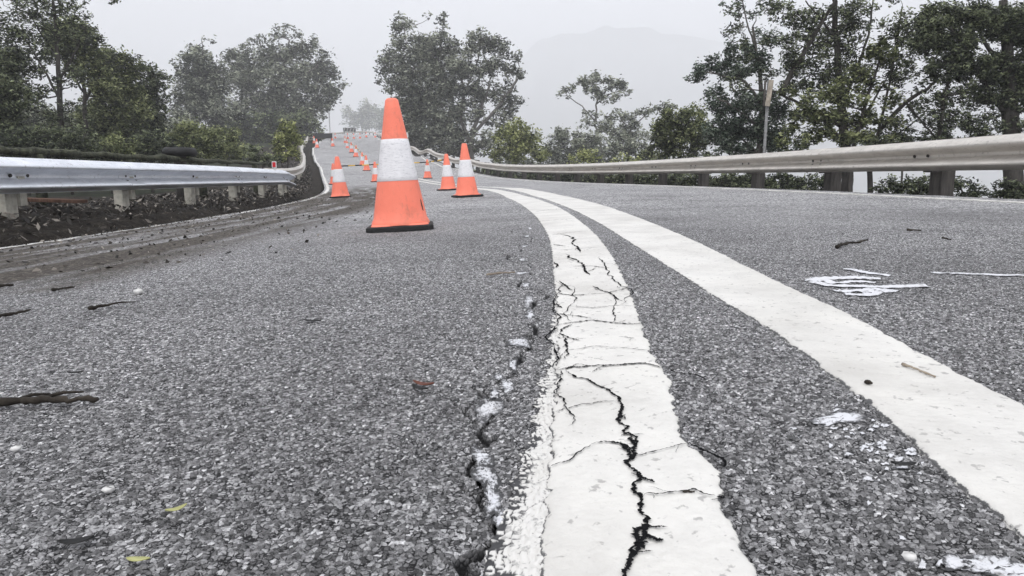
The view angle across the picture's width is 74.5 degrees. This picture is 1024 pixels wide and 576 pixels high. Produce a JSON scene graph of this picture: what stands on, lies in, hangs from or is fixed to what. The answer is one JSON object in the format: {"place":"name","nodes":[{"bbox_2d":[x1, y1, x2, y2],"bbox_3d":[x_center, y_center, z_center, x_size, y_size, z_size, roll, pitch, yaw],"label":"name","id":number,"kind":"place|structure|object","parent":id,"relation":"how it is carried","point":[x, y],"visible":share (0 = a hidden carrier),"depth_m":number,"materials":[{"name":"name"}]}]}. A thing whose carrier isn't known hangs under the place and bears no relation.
{"place":"outdoors","nodes":[
{"label":"outdoors","id":0,"kind":"place"},
{"bbox_2d":[0,190,296,246],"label":"verge","id":1,"kind":"structure","parent":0,"point":[50,232],"depth_m":6.98,"materials":[{"name":"brown plant"}]},
{"bbox_2d":[0,145,266,207],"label":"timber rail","id":2,"kind":"object","parent":1,"relation":"on","point":[35,152],"visible":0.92,"depth_m":8.59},
{"bbox_2d":[0,157,295,218],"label":"guardrail","id":3,"kind":"object","parent":1,"relation":"on","point":[20,178],"visible":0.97,"depth_m":7.42,"materials":[{"name":"metal"}]},
{"bbox_2d":[0,162,312,243],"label":"leaf litter","id":4,"kind":"object","parent":1,"relation":"on","point":[244,190],"visible":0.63,"depth_m":8.59,"materials":[{"name":"plant"}]},
{"bbox_2d":[27,197,87,202],"bbox_3d":[-4.850,-0.897,6.846,1.000,0.036,0.160,2,9,3],"label":"plank","id":5,"kind":"object","parent":4,"relation":"on","point":[52,200],"visible":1,"depth_m":6.76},
{"bbox_2d":[7,196,313,246],"bbox_3d":[-3.929,-0.282,5.085,1.308,0.209,21.978,0,9,-2],"label":"gutter","id":6,"kind":"object","parent":1,"relation":"on","point":[296,199],"visible":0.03,"depth_m":9.91,"materials":[{"name":"concrete"}]},
{"bbox_2d":[162,147,196,199],"bbox_3d":[-5.086,-1.720,10.358,0.490,0.870,0.483,0,9,0],"label":"stump","id":7,"kind":"object","parent":1,"relation":"on","point":[184,152],"visible":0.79,"depth_m":10.16,"materials":[{"name":"plant"}]},
{"bbox_2d":[1,114,323,204],"bbox_3d":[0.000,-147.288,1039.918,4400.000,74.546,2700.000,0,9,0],"label":"terrain","id":8,"kind":"structure","parent":0,"point":[96,193],"depth_m":20.49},
{"bbox_2d":[0,42,43,144],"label":"tree","id":9,"kind":"object","parent":8,"relation":"on","point":[13,106],"visible":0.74,"depth_m":17.30,"materials":[{"name":"green plant"}]},
{"bbox_2d":[0,123,60,195],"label":"shrub","id":10,"kind":"object","parent":8,"relation":"on","point":[19,138],"visible":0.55,"depth_m":16.45,"materials":[{"name":"green plant"}]},
{"bbox_2d":[0,99,79,157],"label":"tree","id":11,"kind":"object","parent":8,"relation":"on","point":[32,118],"visible":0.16,"depth_m":34.48,"materials":[{"name":"green plant"}]},
{"bbox_2d":[0,0,99,137],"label":"tree","id":12,"kind":"object","parent":8,"relation":"on","point":[15,32],"visible":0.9,"depth_m":20.06,"materials":[{"name":"green plant"}]},
{"bbox_2d":[44,122,104,194],"bbox_3d":[-11.517,-3.324,17.710,1.589,2.021,1.397,0,9,0],"label":"shrub","id":13,"kind":"object","parent":8,"relation":"on","point":[72,141],"visible":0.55,"depth_m":17.46,"materials":[{"name":"green plant"}]},
{"bbox_2d":[34,12,122,159],"bbox_3d":[-14.780,-6.399,23.246,2.882,6.067,1.694,0,9,0],"label":"tree","id":14,"kind":"object","parent":8,"relation":"on","point":[86,53],"visible":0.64,"depth_m":22.90,"materials":[{"name":"green plant"}]},
{"bbox_2d":[84,131,141,193],"bbox_3d":[-11.104,-3.447,18.641,1.640,1.957,1.606,0,9,0],"label":"shrub","id":15,"kind":"object","parent":8,"relation":"on","point":[116,144],"visible":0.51,"depth_m":18.49,"materials":[{"name":"green plant"}]},
{"bbox_2d":[69,44,157,144],"bbox_3d":[-15.606,-6.749,26.258,3.457,5.509,2.389,0,9,0],"label":"tree","id":16,"kind":"object","parent":8,"relation":"on","point":[124,103],"visible":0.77,"depth_m":25.79,"materials":[{"name":"green plant"}]},
{"bbox_2d":[78,113,179,161],"bbox_3d":[-20.744,-8.053,37.190,6.901,3.733,3.352,0,9,0],"label":"tree","id":17,"kind":"object","parent":8,"relation":"on","point":[168,125],"visible":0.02,"depth_m":36.96,"materials":[{"name":"green plant"}]},
{"bbox_2d":[125,61,175,161],"bbox_3d":[-15.177,-6.912,28.376,2.049,5.043,1.912,8,12,39],"label":"tree","id":18,"kind":"object","parent":8,"relation":"on","point":[153,84],"visible":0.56,"depth_m":28.00,"materials":[{"name":"green plant"}]},
{"bbox_2d":[130,123,177,192],"bbox_3d":[-10.512,-3.729,19.622,1.558,2.159,1.426,0,9,0],"label":"shrub","id":19,"kind":"object","parent":8,"relation":"on","point":[150,143],"visible":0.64,"depth_m":19.39,"materials":[{"name":"green plant"}]},
{"bbox_2d":[168,110,202,132],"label":"tree","id":20,"kind":"object","parent":8,"relation":"on","point":[187,116],"visible":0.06,"depth_m":53.45,"materials":[{"name":"green plant"}]},
{"bbox_2d":[164,115,232,164],"bbox_3d":[-11.079,-4.671,23.540,2.693,2.628,1.666,0,9,0],"label":"shrub","id":21,"kind":"object","parent":8,"relation":"on","point":[197,138],"visible":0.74,"depth_m":23.24,"materials":[{"name":"green plant"}]},
{"bbox_2d":[167,35,244,126],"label":"tree","id":22,"kind":"object","parent":8,"relation":"on","point":[201,79],"visible":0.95,"depth_m":68.74,"materials":[{"name":"green plant"}]},
{"bbox_2d":[202,123,250,166],"bbox_3d":[-10.861,-4.842,25.486,1.899,2.690,1.490,0,9,0],"label":"shrub","id":23,"kind":"object","parent":8,"relation":"on","point":[231,148],"visible":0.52,"depth_m":25.25,"materials":[{"name":"green plant"}]},
{"bbox_2d":[238,143,282,168],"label":"shrub","id":24,"kind":"object","parent":8,"relation":"on","point":[252,155],"visible":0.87,"depth_m":19.60,"materials":[{"name":"green plant"}]},
{"bbox_2d":[203,102,326,142],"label":"shrub","id":25,"kind":"object","parent":8,"relation":"on","point":[264,130],"visible":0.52,"depth_m":71.06,"materials":[{"name":"green plant"}]},
{"bbox_2d":[216,23,351,121],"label":"tree","id":26,"kind":"object","parent":8,"relation":"on","point":[250,78],"visible":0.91,"depth_m":83.79,"materials":[{"name":"green plant"}]},
{"bbox_2d":[268,118,306,167],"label":"shrub","id":27,"kind":"object","parent":8,"relation":"on","point":[282,143],"visible":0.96,"depth_m":24.32,"materials":[{"name":"green plant"}]},
{"bbox_2d":[343,128,355,133],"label":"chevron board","id":28,"kind":"object","parent":8,"relation":"on","point":[349,130],"visible":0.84,"depth_m":132.79,"materials":[{"name":"metal"}]},
{"bbox_2d":[338,97,379,133],"bbox_3d":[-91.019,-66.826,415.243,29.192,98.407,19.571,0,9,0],"label":"tree","id":29,"kind":"object","parent":8,"relation":"on","point":[366,124],"visible":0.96,"depth_m":406.93,"materials":[{"name":"green plant"}]},
{"bbox_2d":[372,104,405,133],"bbox_3d":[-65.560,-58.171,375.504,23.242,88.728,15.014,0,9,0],"label":"tree","id":30,"kind":"object","parent":8,"relation":"on","point":[379,126],"visible":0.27,"depth_m":368.14,"materials":[{"name":"green plant"}]},
{"bbox_2d":[409,135,483,159],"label":"shrub","id":31,"kind":"object","parent":8,"relation":"on","point":[454,154],"visible":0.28,"depth_m":64.14,"materials":[{"name":"green plant"}]},
{"bbox_2d":[373,10,528,169],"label":"tree","id":32,"kind":"object","parent":8,"relation":"on","point":[419,102],"visible":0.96,"depth_m":61.18,"materials":[{"name":"green plant"}]},
{"bbox_2d":[480,169,517,175],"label":"shrub","id":33,"kind":"object","parent":8,"relation":"on","point":[492,172],"visible":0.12,"depth_m":35.07,"materials":[{"name":"green plant"}]},
{"bbox_2d":[498,161,529,178],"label":"shrub","id":34,"kind":"object","parent":8,"relation":"on","point":[514,175],"visible":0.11,"depth_m":30.81,"materials":[{"name":"green plant"}]},
{"bbox_2d":[481,116,551,174],"bbox_3d":[0.251,-6.702,35.416,3.760,4.584,2.339,3,10,16],"label":"bush","id":35,"kind":"object","parent":8,"relation":"on","point":[516,142],"visible":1,"depth_m":34.92,"materials":[{"name":"green plant"}]},
{"bbox_2d":[490,153,648,164],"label":"shrub","id":36,"kind":"object","parent":8,"relation":"on","point":[531,162],"visible":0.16,"depth_m":60.48,"materials":[{"name":"green plant"}]},
{"bbox_2d":[543,123,610,164],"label":"shrub","id":37,"kind":"object","parent":8,"relation":"on","point":[561,137],"visible":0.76,"depth_m":56.34,"materials":[{"name":"green plant"}]},
{"bbox_2d":[567,145,603,163],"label":"shrub","id":38,"kind":"object","parent":8,"relation":"on","point":[586,156],"visible":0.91,"depth_m":30.45,"materials":[{"name":"green plant"}]},
{"bbox_2d":[556,69,632,152],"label":"tree","id":39,"kind":"object","parent":8,"relation":"on","point":[600,95],"visible":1,"depth_m":63.62,"materials":[{"name":"green plant"}]},
{"bbox_2d":[594,133,650,160],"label":"shrub","id":40,"kind":"object","parent":8,"relation":"on","point":[630,147],"visible":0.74,"depth_m":48.66,"materials":[{"name":"green plant"}]},
{"bbox_2d":[609,152,644,162],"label":"shrub","id":41,"kind":"object","parent":8,"relation":"on","point":[627,158],"visible":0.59,"depth_m":26.47,"materials":[{"name":"green plant"}]},
{"bbox_2d":[594,99,677,161],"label":"tree","id":42,"kind":"object","parent":8,"relation":"on","point":[633,124],"visible":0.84,"depth_m":58.05,"materials":[{"name":"green plant"}]},
{"bbox_2d":[620,174,657,184],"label":"shrub","id":43,"kind":"object","parent":8,"relation":"on","point":[645,179],"visible":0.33,"depth_m":18.98,"materials":[{"name":"green plant"}]},
{"bbox_2d":[633,146,663,160],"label":"shrub","id":44,"kind":"object","parent":8,"relation":"on","point":[651,155],"visible":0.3,"depth_m":29.44,"materials":[{"name":"green plant"}]},
{"bbox_2d":[647,174,688,184],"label":"shrub","id":45,"kind":"object","parent":8,"relation":"on","point":[673,177],"visible":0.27,"depth_m":17.18,"materials":[{"name":"green plant"}]},
{"bbox_2d":[647,101,713,159],"bbox_3d":[4.928,-3.129,19.709,2.107,4.586,1.525,0,9,0],"label":"tree","id":46,"kind":"object","parent":8,"relation":"on","point":[667,137],"visible":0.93,"depth_m":19.30,"materials":[{"name":"green plant"}]},
{"bbox_2d":[709,173,740,186],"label":"shrub","id":47,"kind":"object","parent":8,"relation":"on","point":[724,180],"visible":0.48,"depth_m":14.53,"materials":[{"name":"green plant"}]},
{"bbox_2d":[683,0,805,154],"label":"tree","id":48,"kind":"object","parent":8,"relation":"on","point":[727,136],"visible":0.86,"depth_m":14.92,"materials":[{"name":"green plant"}]},
{"bbox_2d":[692,146,796,173],"bbox_3d":[5.795,-1.904,16.893,2.791,3.410,1.112,0,9,0],"label":"shrub","id":49,"kind":"object","parent":8,"relation":"on","point":[708,154],"visible":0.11,"depth_m":16.58,"materials":[{"name":"green plant"}]},
{"bbox_2d":[763,80,773,152],"bbox_3d":[4.624,-1.989,12.420,0.155,3.563,0.097,0,9,0],"label":"road sign","id":50,"kind":"object","parent":8,"relation":"on","point":[768,94],"visible":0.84,"depth_m":12.16,"materials":[{"name":"metal"}]},
{"bbox_2d":[720,0,886,191],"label":"tree","id":51,"kind":"object","parent":8,"relation":"on","point":[829,36],"visible":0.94,"depth_m":13.80,"materials":[{"name":"green plant"}]},
{"bbox_2d":[773,34,910,191],"bbox_3d":[6.388,-2.052,13.351,2.707,5.704,0.884,0,9,0],"label":"tree","id":52,"kind":"object","parent":8,"relation":"on","point":[813,114],"visible":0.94,"depth_m":13.03,"materials":[{"name":"green plant"}]},
{"bbox_2d":[856,0,951,192],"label":"tree","id":53,"kind":"object","parent":8,"relation":"on","point":[896,28],"visible":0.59,"depth_m":13.47,"materials":[{"name":"green plant"}]},
{"bbox_2d":[855,131,993,187],"bbox_3d":[7.877,-1.162,12.981,2.616,3.792,0.651,0,9,0],"label":"shrub","id":54,"kind":"object","parent":8,"relation":"on","point":[886,140],"visible":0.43,"depth_m":12.71,"materials":[{"name":"green plant"}]},
{"bbox_2d":[903,0,1023,198],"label":"tree","id":55,"kind":"object","parent":8,"relation":"on","point":[1003,24],"visible":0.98,"depth_m":11.92,"materials":[{"name":"green plant"}]},
{"bbox_2d":[953,176,990,196],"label":"shrub","id":56,"kind":"object","parent":8,"relation":"on","point":[973,190],"visible":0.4,"depth_m":9.09,"materials":[{"name":"green plant"}]},
{"bbox_2d":[143,133,323,199],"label":"verge","id":57,"kind":"structure","parent":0,"point":[317,185],"depth_m":34.93,"materials":[{"name":"green plant"}]},
{"bbox_2d":[265,135,312,181],"bbox_3d":[-19.145,-14.006,64.373,1.460,7.747,96.913,-2,10,-14],"label":"guardrail","id":58,"kind":"object","parent":57,"relation":"on","point":[298,170],"visible":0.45,"depth_m":27.72,"materials":[{"name":"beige metal"}]},
{"bbox_2d":[0,134,1023,575],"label":"road","id":59,"kind":"structure","parent":0,"point":[250,416],"depth_m":1.01,"materials":[{"name":"asphalt"}]},
{"bbox_2d":[9,445,21,452],"bbox_3d":[-0.563,0.183,0.766,0.011,0.009,0.012,4,10,25],"label":"pebble","id":60,"kind":"object","parent":59,"relation":"on","point":[15,448],"visible":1,"depth_m":0.76,"materials":[{"name":"stone"}]},
{"bbox_2d":[0,309,30,317],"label":"stick","id":61,"kind":"object","parent":59,"relation":"on","point":[12,313],"visible":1,"depth_m":1.67,"materials":[{"name":"brown wood"}]},
{"bbox_2d":[0,391,98,406],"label":"stick","id":62,"kind":"object","parent":59,"relation":"on","point":[27,399],"visible":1,"depth_m":0.92,"materials":[{"name":"brown wood"}]},
{"bbox_2d":[51,286,74,290],"bbox_3d":[-1.405,0.001,2.108,0.013,0.012,0.066,6,11,30],"label":"stick","id":63,"kind":"object","parent":59,"relation":"on","point":[56,289],"visible":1,"depth_m":2.10,"materials":[{"name":"brown wood"}]},
{"bbox_2d":[57,535,93,543],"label":"leaf","id":64,"kind":"object","parent":59,"relation":"on","point":[73,540],"visible":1,"depth_m":0.55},
{"bbox_2d":[101,486,114,493],"bbox_3d":[-0.387,0.194,0.646,0.012,0.008,0.011,-6,11,-31],"label":"pebble","id":65,"kind":"object","parent":59,"relation":"on","point":[108,489],"visible":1,"depth_m":0.64,"materials":[{"name":"stone"}]},
{"bbox_2d":[88,301,135,309],"bbox_3d":[-1.036,0.043,1.739,0.021,0.013,0.118,6,11,31],"label":"stick","id":66,"kind":"object","parent":59,"relation":"on","point":[95,307],"visible":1,"depth_m":1.73,"materials":[{"name":"brown wood"}]},
{"bbox_2d":[126,556,149,561],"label":"leaf","id":67,"kind":"object","parent":59,"relation":"on","point":[136,558],"visible":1,"depth_m":0.52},
{"bbox_2d":[0,200,299,248],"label":"road marking","id":68,"kind":"object","parent":59,"relation":"on","point":[128,229],"visible":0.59,"depth_m":5.56,"materials":[{"name":"paint"}]},
{"bbox_2d":[165,503,186,510],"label":"leaf","id":69,"kind":"object","parent":59,"relation":"on","point":[177,508],"visible":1,"depth_m":0.60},
{"bbox_2d":[0,190,424,271],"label":"gravel","id":70,"kind":"structure","parent":59,"relation":"on","point":[129,251],"depth_m":4.74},
{"bbox_2d":[301,138,329,200],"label":"road marking","id":71,"kind":"object","parent":59,"relation":"on","point":[326,186],"visible":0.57,"depth_m":29.79,"materials":[{"name":"paint"}]},
{"bbox_2d":[315,133,331,139],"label":"trestle barrier","id":72,"kind":"object","parent":59,"relation":"on","point":[323,135],"visible":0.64,"depth_m":69.34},
{"bbox_2d":[329,163,333,184],"bbox_3d":[-6.786,-4.345,25.618,0.399,0.784,0.399,-8,13,-28],"label":"traffic cone","id":73,"kind":"object","parent":59,"relation":"on","point":[331,176],"visible":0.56,"depth_m":25.52,"materials":[{"name":"plastic"}]},
{"bbox_2d":[329,156,350,197],"bbox_3d":[-3.352,-2.145,13.021,0.399,0.784,0.399,-5,10,-11],"label":"traffic cone","id":74,"kind":"object","parent":59,"relation":"on","point":[339,188],"visible":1,"depth_m":12.93,"materials":[{"name":"plastic"}]},
{"bbox_2d":[362,155,369,170],"bbox_3d":[-7.652,-6.572,35.364,0.399,0.784,0.399,-1,15,-4],"label":"traffic cone","id":75,"kind":"object","parent":59,"relation":"on","point":[366,167],"visible":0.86,"depth_m":35.29,"materials":[{"name":"plastic"}]},
{"bbox_2d":[370,162,377,181],"bbox_3d":[-5.399,-4.594,26.591,0.399,0.784,0.399,-3,12,-5],"label":"traffic cone","id":76,"kind":"object","parent":59,"relation":"on","point":[374,174],"visible":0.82,"depth_m":26.50,"materials":[{"name":"plastic"}]},
{"bbox_2d":[366,98,433,232],"bbox_3d":[-0.705,-0.753,4.108,0.399,0.784,0.399,-4,9,-6],"label":"traffic cone","id":77,"kind":"object","parent":59,"relation":"on","point":[399,204],"visible":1,"depth_m":4.01,"materials":[{"name":"plastic"}]},
{"bbox_2d":[413,380,433,384],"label":"leaf","id":78,"kind":"object","parent":59,"relation":"on","point":[422,383],"visible":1,"depth_m":0.94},
{"bbox_2d":[423,159,431,177],"bbox_3d":[-3.585,-5.049,28.544,0.399,0.784,0.399,-2,12,-6],"label":"traffic cone","id":79,"kind":"object","parent":59,"relation":"on","point":[427,173],"visible":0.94,"depth_m":28.45,"materials":[{"name":"plastic"}]},
{"bbox_2d":[437,154,455,190],"bbox_3d":[-1.418,-2.539,14.744,0.399,0.784,0.399,5,13,38],"label":"traffic cone","id":80,"kind":"object","parent":59,"relation":"on","point":[447,182],"visible":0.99,"depth_m":14.65,"materials":[{"name":"plastic"}]},
{"bbox_2d":[451,143,483,197],"bbox_3d":[-0.690,-1.754,10.027,0.399,0.784,0.399,-7,11,-22],"label":"traffic cone","id":81,"kind":"object","parent":59,"relation":"on","point":[466,185],"visible":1,"depth_m":9.94,"materials":[{"name":"plastic"}]},
{"bbox_2d":[469,227,535,527],"bbox_3d":[0.046,-0.078,2.210,0.076,0.010,3.372,0,9,2],"label":"paint splash","id":82,"kind":"object","parent":59,"relation":"on","point":[493,505],"visible":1,"depth_m":0.72,"materials":[{"name":"paint"}]},
{"bbox_2d":[484,286,558,575],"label":"road marking","id":83,"kind":"object","parent":59,"relation":"on","point":[515,541],"visible":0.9,"depth_m":0.59,"materials":[{"name":"paint"}]},
{"bbox_2d":[418,181,757,575],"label":"road marking","id":84,"kind":"object","parent":59,"relation":"on","point":[594,516],"visible":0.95,"depth_m":0.67,"materials":[{"name":"paint"}]},
{"bbox_2d":[542,209,726,575],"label":"crack","id":85,"kind":"object","parent":84,"relation":"on","point":[639,542],"visible":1,"depth_m":0.69,"materials":[{"name":"asphalt"}]},
{"bbox_2d":[368,134,1023,203],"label":"road marking","id":86,"kind":"structure","parent":59,"relation":"on","point":[802,191],"depth_m":7.55,"materials":[{"name":"paint"}]},
{"bbox_2d":[418,178,1023,539],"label":"road marking","id":87,"kind":"object","parent":59,"relation":"on","point":[965,434],"visible":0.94,"depth_m":0.91,"materials":[{"name":"paint"}]},
{"bbox_2d":[901,362,935,376],"bbox_3d":[0.547,0.110,0.906,0.005,0.005,0.061,-1,10,-8],"label":"stick","id":88,"kind":"object","parent":87,"relation":"on","point":[912,367],"visible":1,"depth_m":0.91,"materials":[{"name":"brown wood"}]},
{"bbox_2d":[835,239,867,248],"bbox_3d":[1.242,-0.163,2.461,0.287,0.019,0.033,-8,12,-40],"label":"stick","id":89,"kind":"object","parent":59,"relation":"on","point":[837,246],"visible":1,"depth_m":2.45,"materials":[{"name":"brown wood"}]},
{"bbox_2d":[789,402,923,505],"bbox_3d":[0.360,0.158,0.681,0.132,0.008,0.254,0,9,0],"label":"paint splash","id":90,"kind":"object","parent":59,"relation":"on","point":[834,417],"visible":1,"depth_m":0.72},
{"bbox_2d":[803,268,928,295],"bbox_3d":[0.860,-0.017,1.666,0.257,0.011,0.418,0,9,0],"label":"spray marking","id":91,"kind":"object","parent":59,"relation":"on","point":[870,290],"visible":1,"depth_m":1.61,"materials":[{"name":"paint"}]},
{"bbox_2d":[890,461,916,465],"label":"leaf","id":92,"kind":"object","parent":59,"relation":"on","point":[904,463],"visible":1,"depth_m":0.62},
{"bbox_2d":[901,551,916,561],"bbox_3d":[0.280,0.189,0.475,0.010,0.007,0.009,0,9,0],"label":"pebble","id":93,"kind":"object","parent":59,"relation":"on","point":[908,556],"visible":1,"depth_m":0.47,"materials":[{"name":"stone"}]},
{"bbox_2d":[899,534,1023,575],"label":"paint splash","id":94,"kind":"object","parent":59,"relation":"on","point":[1005,565],"visible":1,"depth_m":0.47,"materials":[{"name":"paint"}]},
{"bbox_2d":[931,272,1023,275],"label":"spray marking","id":95,"kind":"object","parent":59,"relation":"on","point":[980,274],"visible":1,"depth_m":1.73,"materials":[{"name":"paint"}]},
{"bbox_2d":[0,0,1023,162],"label":"sky","id":96,"kind":"structure","parent":0,"point":[354,31],"materials":[{"name":"white"}]},
{"bbox_2d":[376,136,1016,199],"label":"verge","id":97,"kind":"structure","parent":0,"point":[415,155],"depth_m":44.31,"materials":[{"name":"plant"}]},
{"bbox_2d":[520,173,552,180],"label":"shrub","id":98,"kind":"object","parent":97,"relation":"on","point":[532,176],"visible":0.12,"depth_m":27.60,"materials":[{"name":"green plant"}]},
{"bbox_2d":[545,174,584,181],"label":"shrub","id":99,"kind":"object","parent":97,"relation":"on","point":[564,177],"visible":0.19,"depth_m":24.87,"materials":[{"name":"green plant"}]},
{"bbox_2d":[571,174,614,182],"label":"shrub","id":100,"kind":"object","parent":97,"relation":"on","point":[590,178],"visible":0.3,"depth_m":22.68,"materials":[{"name":"green plant"}]},
{"bbox_2d":[604,174,639,183],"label":"shrub","id":101,"kind":"object","parent":97,"relation":"on","point":[615,178],"visible":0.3,"depth_m":20.74,"materials":[{"name":"green plant"}]},
{"bbox_2d":[332,131,1023,195],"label":"guardrail","id":102,"kind":"object","parent":97,"relation":"on","point":[943,161],"visible":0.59,"depth_m":8.87,"materials":[{"name":"silver metal"}]},
{"bbox_2d":[672,173,716,185],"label":"shrub","id":103,"kind":"object","parent":97,"relation":"on","point":[692,180],"visible":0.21,"depth_m":15.86,"materials":[{"name":"green plant"}]},
{"bbox_2d":[733,173,776,187],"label":"shrub","id":104,"kind":"object","parent":97,"relation":"on","point":[745,181],"visible":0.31,"depth_m":14.04,"materials":[{"name":"green plant"}]},
{"bbox_2d":[764,173,797,189],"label":"shrub","id":105,"kind":"object","parent":97,"relation":"on","point":[786,181],"visible":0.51,"depth_m":13.02,"materials":[{"name":"green plant"}]},
{"bbox_2d":[789,172,823,190],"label":"shrub","id":106,"kind":"object","parent":97,"relation":"on","point":[801,184],"visible":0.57,"depth_m":12.16,"materials":[{"name":"green plant"}]},
{"bbox_2d":[868,173,917,193],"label":"shrub","id":107,"kind":"object","parent":97,"relation":"on","point":[892,184],"visible":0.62,"depth_m":9.80,"materials":[{"name":"green plant"}]},
{"bbox_2d":[904,173,953,194],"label":"shrub","id":108,"kind":"object","parent":97,"relation":"on","point":[917,187],"visible":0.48,"depth_m":9.48,"materials":[{"name":"green plant"}]},
{"bbox_2d":[981,176,1023,198],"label":"shrub","id":109,"kind":"object","parent":97,"relation":"on","point":[1011,193],"visible":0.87,"depth_m":8.33,"materials":[{"name":"green plant"}]},
{"bbox_2d":[450,25,1023,197],"bbox_3d":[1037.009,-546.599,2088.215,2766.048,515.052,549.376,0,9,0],"label":"hills","id":110,"kind":"structure","parent":0,"point":[653,66],"depth_m":1978.04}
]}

